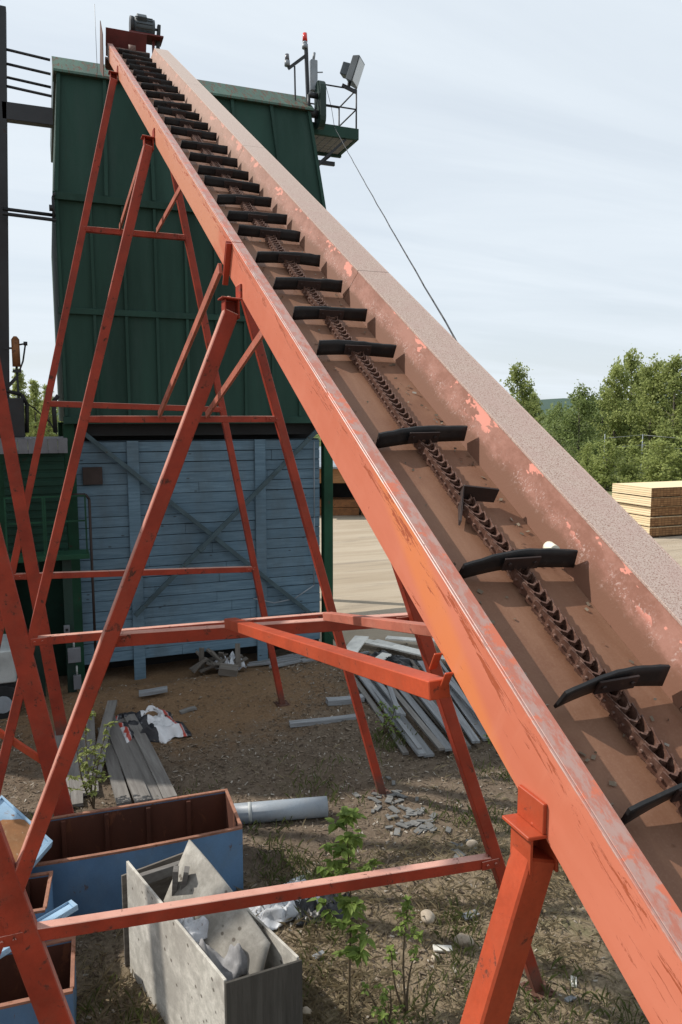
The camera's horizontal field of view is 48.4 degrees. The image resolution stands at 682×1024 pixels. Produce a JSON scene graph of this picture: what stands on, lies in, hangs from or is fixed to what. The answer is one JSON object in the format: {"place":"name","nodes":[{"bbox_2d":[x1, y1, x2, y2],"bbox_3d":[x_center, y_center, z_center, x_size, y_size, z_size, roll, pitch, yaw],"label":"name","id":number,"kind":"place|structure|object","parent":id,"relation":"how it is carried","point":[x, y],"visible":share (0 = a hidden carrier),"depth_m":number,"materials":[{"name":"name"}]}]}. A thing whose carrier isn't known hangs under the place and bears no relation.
{"place":"outdoors","nodes":[
{"label":"outdoors","id":0,"kind":"place"},
{"bbox_2d":[0,420,681,1023],"bbox_3d":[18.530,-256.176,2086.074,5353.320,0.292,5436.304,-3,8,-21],"label":"ground","id":1,"kind":"structure","parent":0,"point":[364,580],"depth_m":9.56,"materials":[{"name":"soil"}]},
{"bbox_2d":[0,5,9,633],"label":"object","id":2,"kind":"object","parent":1,"relation":"on","point":[4,302],"visible":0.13,"depth_m":11.97,"materials":[{"name":"metal"}]},
{"bbox_2d":[3,336,27,397],"bbox_3d":[-5.248,-2.109,12.277,0.378,1.440,0.123,-3,8,-21],"label":"air cylinder","id":3,"kind":"object","parent":2,"relation":"attached to","point":[15,348],"visible":0.94,"depth_m":12.21,"materials":[{"name":"metal"}]},
{"bbox_2d":[2,48,55,221],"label":"pipe bridge","id":4,"kind":"structure","parent":2,"relation":"attached to","point":[26,114],"depth_m":11.93,"materials":[{"name":"metal"}]},
{"bbox_2d":[0,634,22,718],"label":"utility trailer","id":5,"kind":"object","parent":1,"relation":"on","point":[8,677],"visible":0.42,"depth_m":11.33,"materials":[{"name":"grey metal"}]},
{"bbox_2d":[10,368,35,442],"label":"conifer tree","id":6,"kind":"object","parent":1,"relation":"on","point":[21,382],"visible":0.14,"depth_m":47.39,"materials":[{"name":"green plant"}]},
{"bbox_2d":[0,360,66,735],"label":"support trestle","id":7,"kind":"object","parent":1,"relation":"on","point":[28,548],"visible":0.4,"depth_m":10.24,"materials":[{"name":"red paint"}]},
{"bbox_2d":[0,389,67,675],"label":"control booth","id":8,"kind":"object","parent":1,"relation":"on","point":[50,477],"visible":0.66,"depth_m":12.27,"materials":[{"name":"green paint"}]},
{"bbox_2d":[0,525,73,815],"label":"support trestle","id":9,"kind":"object","parent":1,"relation":"on","point":[16,630],"depth_m":7.47,"materials":[{"name":"red paint"}]},
{"bbox_2d":[0,821,74,1023],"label":"support trestle","id":10,"kind":"object","parent":1,"relation":"on","point":[38,974],"depth_m":4.48,"materials":[{"name":"red paint"}]},
{"bbox_2d":[0,936,76,1023],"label":"steel bin","id":11,"kind":"object","parent":1,"relation":"on","point":[16,1007],"visible":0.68,"depth_m":5.74,"materials":[{"name":"metal"}]},
{"bbox_2d":[0,900,77,958],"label":"bin lid","id":12,"kind":"object","parent":11,"relation":"on","point":[68,909],"visible":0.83,"depth_m":5.97,"materials":[{"name":"blue paint"}]},
{"bbox_2d":[26,378,51,436],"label":"conifer tree","id":13,"kind":"object","parent":1,"relation":"on","point":[35,393],"visible":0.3,"depth_m":49.50,"materials":[{"name":"green plant"}]},
{"bbox_2d":[25,871,54,940],"bbox_3d":[-2.888,3.451,6.178,1.000,0.641,0.547,-2,7,-15],"label":"steel bin","id":14,"kind":"object","parent":1,"relation":"on","point":[39,888],"visible":0.27,"depth_m":6.47,"materials":[{"name":"metal"}]},
{"bbox_2d":[0,795,52,867],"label":"bin lid","id":15,"kind":"object","parent":14,"relation":"on","point":[15,822],"visible":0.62,"depth_m":6.74,"materials":[{"name":"blue paint"}]},
{"bbox_2d":[31,384,60,441],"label":"conifer tree","id":16,"kind":"object","parent":1,"relation":"on","point":[44,386],"visible":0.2,"depth_m":47.99,"materials":[{"name":"green plant"}]},
{"bbox_2d":[3,495,89,696],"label":"access platform","id":17,"kind":"structure","parent":1,"relation":"on","point":[66,557],"depth_m":12.22,"materials":[{"name":"green paint"}]},
{"bbox_2d":[67,643,80,662],"bbox_3d":[-4.341,2.248,12.334,0.200,0.400,0.080,-3,8,-21],"label":"junction box","id":18,"kind":"object","parent":17,"relation":"attached to","point":[74,654],"visible":0.85,"depth_m":12.31,"materials":[{"name":"metal"}]},
{"bbox_2d":[73,666,81,689],"bbox_3d":[-4.313,2.703,12.402,0.120,0.390,0.080,-3,8,-21],"label":"junction box","id":19,"kind":"object","parent":17,"relation":"attached to","point":[77,681],"visible":0.88,"depth_m":12.38,"materials":[{"name":"metal"}]},
{"bbox_2d":[69,739,82,807],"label":"weathered plank","id":20,"kind":"object","parent":1,"relation":"on","point":[76,796],"visible":0.33,"depth_m":9.22,"materials":[{"name":"grey wood"}]},
{"bbox_2d":[82,710,98,795],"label":"weathered plank","id":21,"kind":"object","parent":20,"relation":"on","point":[90,725],"visible":0.43,"depth_m":10.32,"materials":[{"name":"grey wood"}]},
{"bbox_2d":[89,700,116,777],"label":"weathered plank","id":22,"kind":"object","parent":21,"relation":"on","point":[109,712],"visible":0.73,"depth_m":10.60,"materials":[{"name":"grey wood"}]},
{"bbox_2d":[67,708,117,808],"bbox_3d":[-2.859,2.787,8.697,0.448,1.283,0.479,3,8,20],"label":"shrub","id":23,"kind":"object","parent":1,"relation":"on","point":[88,769],"visible":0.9,"depth_m":8.68,"materials":[{"name":"green plant"}]},
{"bbox_2d":[98,728,130,805],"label":"weathered plank","id":24,"kind":"object","parent":1,"relation":"on","point":[119,786],"visible":0.7,"depth_m":9.34,"materials":[{"name":"grey wood"}]},
{"bbox_2d":[30,789,242,917],"bbox_3d":[-2.022,3.326,7.306,2.040,0.652,0.842,-2,8,-19],"label":"steel bin","id":25,"kind":"object","parent":1,"relation":"on","point":[86,856],"visible":0.59,"depth_m":7.42,"materials":[{"name":"metal"}]},
{"bbox_2d":[117,718,162,800],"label":"weathered plank","id":26,"kind":"object","parent":1,"relation":"on","point":[145,772],"visible":0.66,"depth_m":9.55,"materials":[{"name":"grey wood"}]},
{"bbox_2d":[102,715,150,802],"bbox_3d":[-2.860,3.188,9.984,0.204,0.064,2.904,-3,7,-24],"label":"weathered plank","id":27,"kind":"object","parent":26,"relation":"on","point":[134,780],"visible":0.84,"depth_m":9.58,"materials":[{"name":"grey wood"}]},
{"bbox_2d":[124,714,176,798],"bbox_3d":[-2.578,3.189,10.095,0.179,0.054,2.807,-3,7,-25],"label":"weathered plank","id":28,"kind":"object","parent":26,"relation":"on","point":[162,780],"visible":0.91,"depth_m":9.77,"materials":[{"name":"grey wood"}]},
{"bbox_2d":[0,65,289,706],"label":"support trestle","id":29,"kind":"object","parent":1,"relation":"on","point":[84,229],"visible":0.85,"depth_m":10.42,"materials":[{"name":"red paint"}]},
{"bbox_2d":[115,705,191,743],"bbox_3d":[-2.870,3.056,11.076,1.070,0.230,1.382,-4,8,-29],"label":"lumber wrap","id":30,"kind":"object","parent":1,"relation":"on","point":[160,727],"visible":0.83,"depth_m":10.85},
{"bbox_2d":[139,686,167,696],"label":"weathered plank","id":31,"kind":"object","parent":1,"relation":"on","point":[154,691],"visible":1,"depth_m":12.04,"materials":[{"name":"grey wood"}]},
{"bbox_2d":[50,56,334,684],"bbox_3d":[-3.139,-2.405,15.408,4.875,10.850,5.574,-3,8,-21],"label":"chip bin","id":32,"kind":"object","parent":1,"relation":"on","point":[119,470],"visible":0.62,"depth_m":13.22,"materials":[{"name":"green metal"}]},
{"bbox_2d":[284,32,322,101],"bbox_3d":[-0.674,-7.712,13.810,0.730,1.881,0.113,-3,8,-21],"label":"beacon mast","id":33,"kind":"object","parent":32,"relation":"on","point":[311,72],"visible":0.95,"depth_m":13.77,"materials":[{"name":"metal"}]},
{"bbox_2d":[307,80,325,129],"bbox_3d":[-0.469,-7.394,13.765,0.304,0.820,0.340,-3,8,-21],"label":"belt guard","id":34,"kind":"object","parent":32,"relation":"attached to","point":[318,96],"visible":1,"depth_m":13.69,"materials":[{"name":"metal"}]},
{"bbox_2d":[310,84,358,166],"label":"service platform","id":35,"kind":"structure","parent":32,"relation":"attached to","point":[329,143],"depth_m":14.31,"materials":[{"name":"green metal"}]},
{"bbox_2d":[340,55,364,93],"bbox_3d":[0.201,-8.138,14.192,0.411,0.608,0.393,2,7,17],"label":"floodlight","id":36,"kind":"object","parent":35,"relation":"attached to","point":[351,73],"visible":0.97,"depth_m":14.10,"materials":[{"name":"grey paint"}]},
{"bbox_2d":[0,128,391,798],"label":"support trestle","id":37,"kind":"object","parent":1,"relation":"on","point":[256,346],"visible":0.87,"depth_m":7.45,"materials":[{"name":"red paint"}]},
{"bbox_2d":[94,4,681,1023],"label":"drag conveyor","id":38,"kind":"object","parent":37,"relation":"on","point":[570,656],"visible":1,"depth_m":2.68,"materials":[{"name":"metal"}]},
{"bbox_2d":[326,87,456,340],"bbox_3d":[0.172,-4.367,8.916,0.182,5.747,11.054,0,7,-4],"label":"power cable","id":39,"kind":"object","parent":38,"relation":"attached to","point":[445,321],"visible":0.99,"depth_m":5.51,"materials":[{"name":"rubber"}]},
{"bbox_2d":[174,118,668,864],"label":"bark crumbs","id":40,"kind":"object","parent":38,"relation":"on","point":[520,532],"visible":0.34,"depth_m":2.51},
{"bbox_2d":[121,852,302,1023],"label":"plywood box","id":41,"kind":"object","parent":1,"relation":"on","point":[178,975],"visible":0.7,"depth_m":5.33,"materials":[{"name":"grey wood"}]},
{"bbox_2d":[163,840,270,976],"bbox_3d":[-0.951,2.988,5.638,0.309,0.588,1.129,-7,10,-42],"label":"plywood sheet","id":42,"kind":"object","parent":41,"relation":"in","point":[226,929],"visible":0.66,"depth_m":5.60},
{"bbox_2d":[172,865,178,895],"bbox_3d":[-1.311,2.981,5.980,0.040,0.480,0.060,5,24,-7],"label":"wood offcut","id":43,"kind":"object","parent":42,"relation":"on","point":[175,878],"visible":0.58,"depth_m":5.90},
{"bbox_2d":[195,938,246,980],"bbox_3d":[-0.927,3.128,5.513,0.475,0.307,0.685,-5,5,-36],"label":"plastic bag","id":44,"kind":"object","parent":41,"relation":"in","point":[232,964],"visible":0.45,"depth_m":5.37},
{"bbox_2d":[177,916,208,942],"bbox_3d":[-1.097,3.078,5.737,0.350,0.152,0.387,6,1,38],"label":"plastic wrap","id":45,"kind":"object","parent":44,"relation":"on","point":[197,930],"visible":0.43,"depth_m":5.61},
{"bbox_2d":[218,663,238,676],"bbox_3d":[-1.950,2.740,13.151,0.320,0.140,0.200,8,18,-2],"label":"wood block","id":46,"kind":"object","parent":1,"relation":"on","point":[228,670],"depth_m":13.07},
{"bbox_2d":[214,651,246,669],"bbox_3d":[-2.023,2.696,13.823,0.567,0.355,0.458,-6,9,-41],"label":"paper sack","id":47,"kind":"object","parent":1,"relation":"on","point":[232,657],"visible":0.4,"depth_m":13.77,"materials":[{"name":"paper"}]},
{"bbox_2d":[0,284,555,1001],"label":"support trestle","id":48,"kind":"object","parent":1,"relation":"on","point":[384,672],"visible":0.95,"depth_m":4.50,"materials":[{"name":"red paint"}]},
{"bbox_2d":[233,796,327,823],"bbox_3d":[-0.734,3.348,8.502,1.165,0.231,0.231,-1,7,-9],"label":"steel pipe","id":49,"kind":"object","parent":1,"relation":"on","point":[282,809],"visible":0.8,"depth_m":8.43,"materials":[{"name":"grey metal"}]},
{"bbox_2d":[249,875,319,929],"bbox_3d":[-0.545,3.577,7.016,0.851,0.178,0.543,-5,9,-36],"label":"tarp","id":50,"kind":"object","parent":1,"relation":"on","point":[271,916],"visible":0.31,"depth_m":6.80,"materials":[{"name":"plastic"}]},
{"bbox_2d":[292,892,353,925],"bbox_3d":[-0.161,3.578,6.961,0.614,0.150,0.491,0,7,-1],"label":"black plastic","id":51,"kind":"object","parent":1,"relation":"on","point":[308,907],"visible":0.47,"depth_m":6.84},
{"bbox_2d":[289,714,356,727],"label":"weathered plank","id":52,"kind":"object","parent":1,"relation":"on","point":[310,722],"visible":0.87,"depth_m":11.22,"materials":[{"name":"grey wood"}]},
{"bbox_2d":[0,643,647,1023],"bbox_3d":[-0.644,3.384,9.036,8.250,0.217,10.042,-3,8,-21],"label":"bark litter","id":53,"kind":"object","parent":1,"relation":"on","point":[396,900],"visible":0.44,"depth_m":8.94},
{"bbox_2d":[10,724,649,1023],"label":"dry grass","id":54,"kind":"structure","parent":1,"relation":"on","point":[364,973],"depth_m":6.37,"materials":[{"name":"plant"}]},
{"bbox_2d":[319,447,352,496],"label":"timber shed","id":55,"kind":"structure","parent":1,"relation":"on","point":[341,488],"depth_m":39.12,"materials":[{"name":"wood"}]},
{"bbox_2d":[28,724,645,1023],"bbox_3d":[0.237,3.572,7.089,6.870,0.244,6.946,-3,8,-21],"label":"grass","id":56,"kind":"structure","parent":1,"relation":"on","point":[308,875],"depth_m":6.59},
{"bbox_2d":[307,806,383,1020],"bbox_3d":[0.044,3.003,5.650,0.657,1.685,0.485,5,9,36],"label":"sapling","id":57,"kind":"object","parent":1,"relation":"on","point":[350,907],"visible":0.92,"depth_m":5.55,"materials":[{"name":"green plant"}]},
{"bbox_2d":[326,694,364,705],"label":"weathered plank","id":58,"kind":"object","parent":1,"relation":"on","point":[341,700],"visible":0.77,"depth_m":11.92,"materials":[{"name":"grey wood"}]},
{"bbox_2d":[333,507,358,515],"bbox_3d":[0.120,-0.079,35.459,1.400,0.360,1.000,0,7,-1],"label":"timber bundle","id":59,"kind":"object","parent":1,"relation":"on","point":[345,511],"visible":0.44,"depth_m":34.97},
{"bbox_2d":[333,497,358,506],"bbox_3d":[0.120,-0.456,35.412,1.400,0.360,1.000,0,7,-1],"label":"timber bundle","id":60,"kind":"object","parent":59,"relation":"on","point":[344,502],"visible":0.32,"depth_m":34.92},
{"bbox_2d":[32,395,670,446],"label":"distant woods","id":61,"kind":"object","parent":1,"relation":"on","point":[547,410],"visible":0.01,"depth_m":108.04,"materials":[{"name":"green plant"}]},
{"bbox_2d":[354,676,408,754],"bbox_3d":[0.508,3.034,11.747,0.107,0.053,3.178,-2,8,-14],"label":"weathered plank","id":62,"kind":"object","parent":1,"relation":"on","point":[374,707],"visible":0.69,"depth_m":11.54,"materials":[{"name":"grey wood"}]},
{"bbox_2d":[361,982,404,1023],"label":"sapling","id":63,"kind":"object","parent":1,"relation":"on","point":[381,1013],"visible":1,"depth_m":5.52,"materials":[{"name":"green plant"}]},
{"bbox_2d":[375,700,400,735],"bbox_3d":[0.666,2.943,10.759,0.359,0.479,0.413,0,7,1],"label":"shrub","id":64,"kind":"object","parent":1,"relation":"on","point":[384,723],"visible":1,"depth_m":10.77,"materials":[{"name":"green plant"}]},
{"bbox_2d":[364,639,421,656],"bbox_3d":[0.987,2.595,14.558,1.837,0.052,0.264,4,8,39],"label":"pale board","id":65,"kind":"object","parent":1,"relation":"on","point":[408,650],"visible":0.71,"depth_m":14.45,"materials":[{"name":"white paint"}]},
{"bbox_2d":[346,636,368,651],"bbox_3d":[0.269,2.577,14.599,0.297,0.041,1.221,2,9,14],"label":"pale board","id":66,"kind":"object","parent":65,"relation":"on","point":[355,643],"visible":0.69,"depth_m":14.68,"materials":[{"name":"white paint"}]},
{"bbox_2d":[367,650,419,667],"bbox_3d":[0.904,2.694,13.957,1.236,0.215,0.768,4,8,28],"label":"black tarp","id":67,"kind":"object","parent":1,"relation":"on","point":[401,660],"visible":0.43,"depth_m":13.84,"materials":[{"name":"plastic"}]},
{"bbox_2d":[369,679,434,756],"bbox_3d":[0.799,3.025,11.753,0.157,0.049,3.387,-2,8,-13],"label":"weathered plank","id":68,"kind":"object","parent":1,"relation":"on","point":[424,745],"visible":0.34,"depth_m":10.93,"materials":[{"name":"grey wood"}]},
{"bbox_2d":[374,681,405,715],"bbox_3d":[0.707,2.864,12.097,0.091,0.046,2.094,-1,6,-11],"label":"wood batten","id":69,"kind":"object","parent":68,"relation":"on","point":[382,687],"visible":0.57,"depth_m":12.00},
{"bbox_2d":[357,675,425,756],"bbox_3d":[0.673,2.997,11.699,0.137,0.057,3.376,-2,8,-14],"label":"weathered plank","id":70,"kind":"object","parent":68,"relation":"on","point":[366,682],"visible":0.56,"depth_m":11.19,"materials":[{"name":"grey wood"}]},
{"bbox_2d":[368,679,421,749],"bbox_3d":[0.734,2.974,11.433,0.083,0.052,2.994,-1,6,-11],"label":"wood batten","id":71,"kind":"object","parent":70,"relation":"on","point":[411,737],"visible":0.86,"depth_m":10.83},
{"bbox_2d":[383,895,423,1012],"bbox_3d":[0.490,3.357,5.778,0.311,0.947,0.207,-3,8,-21],"label":"sapling","id":72,"kind":"object","parent":1,"relation":"on","point":[406,906],"visible":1,"depth_m":5.74,"materials":[{"name":"green plant"}]},
{"bbox_2d":[385,636,435,642],"bbox_3d":[1.520,2.517,14.973,1.281,0.051,0.224,1,7,17],"label":"pale board","id":73,"kind":"object","parent":1,"relation":"on","point":[406,639],"visible":0.5,"depth_m":15.03,"materials":[{"name":"white paint"}]},
{"bbox_2d":[397,689,451,750],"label":"weathered plank","id":74,"kind":"object","parent":1,"relation":"on","point":[424,717],"visible":0.56,"depth_m":11.14,"materials":[{"name":"grey wood"}]},
{"bbox_2d":[386,685,400,714],"bbox_3d":[0.784,2.846,12.142,0.093,0.047,2.222,0,4,-4],"label":"wood batten","id":75,"kind":"object","parent":74,"relation":"on","point":[393,698],"visible":0.5,"depth_m":11.61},
{"bbox_2d":[392,687,444,750],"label":"weathered plank","id":76,"kind":"object","parent":74,"relation":"on","point":[433,739],"visible":0.64,"depth_m":10.94,"materials":[{"name":"grey wood"}]},
{"bbox_2d":[410,694,447,736],"bbox_3d":[1.221,2.960,11.847,0.085,0.054,2.748,-2,8,-14],"label":"wood batten","id":77,"kind":"object","parent":74,"relation":"on","point":[422,705],"visible":0.37,"depth_m":11.44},
{"bbox_2d":[420,909,434,924],"bbox_3d":[0.782,3.640,6.822,0.132,0.107,0.164,-1,7,-6],"label":"cobble","id":78,"kind":"object","parent":1,"relation":"on","point":[428,917],"visible":1,"depth_m":6.78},
{"bbox_2d":[407,666,470,748],"bbox_3d":[1.463,2.980,11.925,0.105,0.051,3.266,-1,8,-10],"label":"weathered plank","id":79,"kind":"object","parent":1,"relation":"on","point":[468,745],"visible":0.1,"depth_m":10.40,"materials":[{"name":"grey wood"}]},
{"bbox_2d":[412,666,437,705],"bbox_3d":[1.410,2.872,12.203,0.105,0.045,2.101,-1,10,-6],"label":"wood batten","id":80,"kind":"object","parent":79,"relation":"on","point":[417,668],"visible":0.13,"depth_m":13.10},
{"label":"wood batten","id":81,"kind":"object","parent":80,"relation":"on","visible":0},
{"bbox_2d":[400,664,465,741],"bbox_3d":[1.303,2.899,11.771,0.156,0.041,3.305,-1,7,-11],"label":"weathered plank","id":82,"kind":"object","parent":81,"relation":"on","point":[432,707],"visible":0.27,"depth_m":11.29,"materials":[{"name":"grey wood"}]},
{"bbox_2d":[417,661,479,743],"bbox_3d":[1.642,2.923,12.017,0.138,0.057,3.236,-1,8,-8],"label":"weathered plank","id":83,"kind":"object","parent":1,"relation":"on","point":[469,732],"visible":0.44,"depth_m":10.91,"materials":[{"name":"grey wood"}]},
{"bbox_2d":[454,933,473,946],"bbox_3d":[1.058,3.689,6.521,0.181,0.101,0.125,1,7,10],"label":"cobble","id":84,"kind":"object","parent":1,"relation":"on","point":[465,939],"visible":0.85,"depth_m":6.49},
{"bbox_2d":[449,685,489,740],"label":"weathered plank","id":85,"kind":"object","parent":1,"relation":"on","point":[479,729],"visible":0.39,"depth_m":11.40,"materials":[{"name":"grey wood"}]},
{"bbox_2d":[440,660,478,719],"bbox_3d":[1.873,2.839,12.538,0.069,0.044,2.806,-1,8,-6],"label":"wood batten","id":86,"kind":"object","parent":85,"relation":"on","point":[452,679],"visible":0.53,"depth_m":12.58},
{"bbox_2d":[443,672,477,717],"bbox_3d":[1.867,2.872,12.128,0.080,0.047,3.349,-1,7,-9],"label":"wood batten","id":87,"kind":"object","parent":86,"relation":"on","point":[461,695],"visible":0.34,"depth_m":11.95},
{"bbox_2d":[460,785,558,1023],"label":"support trestle","id":88,"kind":"object","parent":1,"relation":"on","point":[532,863],"visible":0.92,"depth_m":1.93,"materials":[{"name":"orange paint"}]},
{"bbox_2d":[499,358,539,417],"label":"poplar tree","id":89,"kind":"object","parent":1,"relation":"on","point":[523,392],"visible":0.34,"depth_m":76.66,"materials":[{"name":"green plant"}]},
{"bbox_2d":[526,388,547,429],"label":"poplar tree","id":90,"kind":"object","parent":1,"relation":"on","point":[538,418],"visible":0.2,"depth_m":80.32,"materials":[{"name":"green plant"}]},
{"bbox_2d":[542,401,581,453],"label":"bushy tree","id":91,"kind":"object","parent":1,"relation":"on","point":[550,421],"visible":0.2,"depth_m":68.52,"materials":[{"name":"green plant"}]},
{"bbox_2d":[544,379,616,465],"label":"bushy tree","id":92,"kind":"object","parent":1,"relation":"on","point":[582,404],"visible":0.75,"depth_m":62.33,"materials":[{"name":"green plant"}]},
{"bbox_2d":[575,438,607,485],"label":"willow shrub","id":93,"kind":"object","parent":1,"relation":"on","point":[586,456],"visible":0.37,"depth_m":49.24,"materials":[{"name":"green plant"}]},
{"bbox_2d":[568,384,638,463],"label":"bushy tree","id":94,"kind":"object","parent":1,"relation":"on","point":[596,410],"visible":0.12,"depth_m":69.19,"materials":[{"name":"green plant"}]},
{"bbox_2d":[579,435,646,489],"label":"willow shrub","id":95,"kind":"object","parent":1,"relation":"on","point":[603,478],"visible":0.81,"depth_m":46.90,"materials":[{"name":"green plant"}]},
{"bbox_2d":[590,355,636,466],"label":"poplar tree","id":96,"kind":"object","parent":1,"relation":"on","point":[615,419],"visible":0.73,"depth_m":66.75,"materials":[{"name":"green plant"}]},
{"bbox_2d":[610,443,653,482],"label":"willow shrub","id":97,"kind":"object","parent":1,"relation":"on","point":[622,466],"visible":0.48,"depth_m":47.40,"materials":[{"name":"green plant"}]},
{"bbox_2d":[615,347,649,464],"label":"poplar tree","id":98,"kind":"object","parent":1,"relation":"on","point":[630,365],"visible":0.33,"depth_m":69.78,"materials":[{"name":"green plant"}]},
{"bbox_2d":[609,434,681,489],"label":"willow shrub","id":99,"kind":"object","parent":1,"relation":"on","point":[654,470],"visible":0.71,"depth_m":44.95,"materials":[{"name":"green plant"}]},
{"bbox_2d":[621,352,671,467],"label":"poplar tree","id":100,"kind":"object","parent":1,"relation":"on","point":[647,385],"visible":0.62,"depth_m":64.10,"materials":[{"name":"green plant"}]},
{"bbox_2d":[634,353,681,471],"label":"poplar tree","id":101,"kind":"object","parent":1,"relation":"on","point":[672,378],"visible":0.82,"depth_m":61.52,"materials":[{"name":"green plant"}]},
{"bbox_2d":[640,525,681,536],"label":"lumber package","id":102,"kind":"object","parent":1,"relation":"on","point":[664,530],"visible":0.34,"depth_m":28.66,"materials":[{"name":"brown wood"}]},
{"bbox_2d":[628,513,681,526],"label":"lumber package","id":103,"kind":"object","parent":102,"relation":"on","point":[651,521],"visible":0.52,"depth_m":28.71,"materials":[{"name":"brown wood"}]},
{"bbox_2d":[618,502,681,516],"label":"lumber package","id":104,"kind":"object","parent":103,"relation":"on","point":[652,511],"visible":0.62,"depth_m":28.79,"materials":[{"name":"brown wood"}]},
{"bbox_2d":[612,493,681,506],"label":"lumber package","id":105,"kind":"object","parent":104,"relation":"on","point":[648,501],"visible":0.8,"depth_m":28.69,"materials":[{"name":"brown wood"}]},
{"bbox_2d":[612,481,681,496],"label":"lumber package","id":106,"kind":"object","parent":105,"relation":"on","point":[661,489],"visible":1,"depth_m":28.83,"materials":[{"name":"brown wood"}]},
{"bbox_2d":[645,431,681,480],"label":"willow shrub","id":107,"kind":"object","parent":1,"relation":"on","point":[679,460],"visible":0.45,"depth_m":45.18,"materials":[{"name":"green plant"}]},
{"bbox_2d":[0,0,681,409],"label":"sky","id":108,"kind":"structure","parent":0,"point":[524,157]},
{"bbox_2d":[57,398,667,419],"bbox_3d":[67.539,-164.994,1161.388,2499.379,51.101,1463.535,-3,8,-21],"label":"hills","id":109,"kind":"structure","parent":0,"point":[546,404],"depth_m":1474.25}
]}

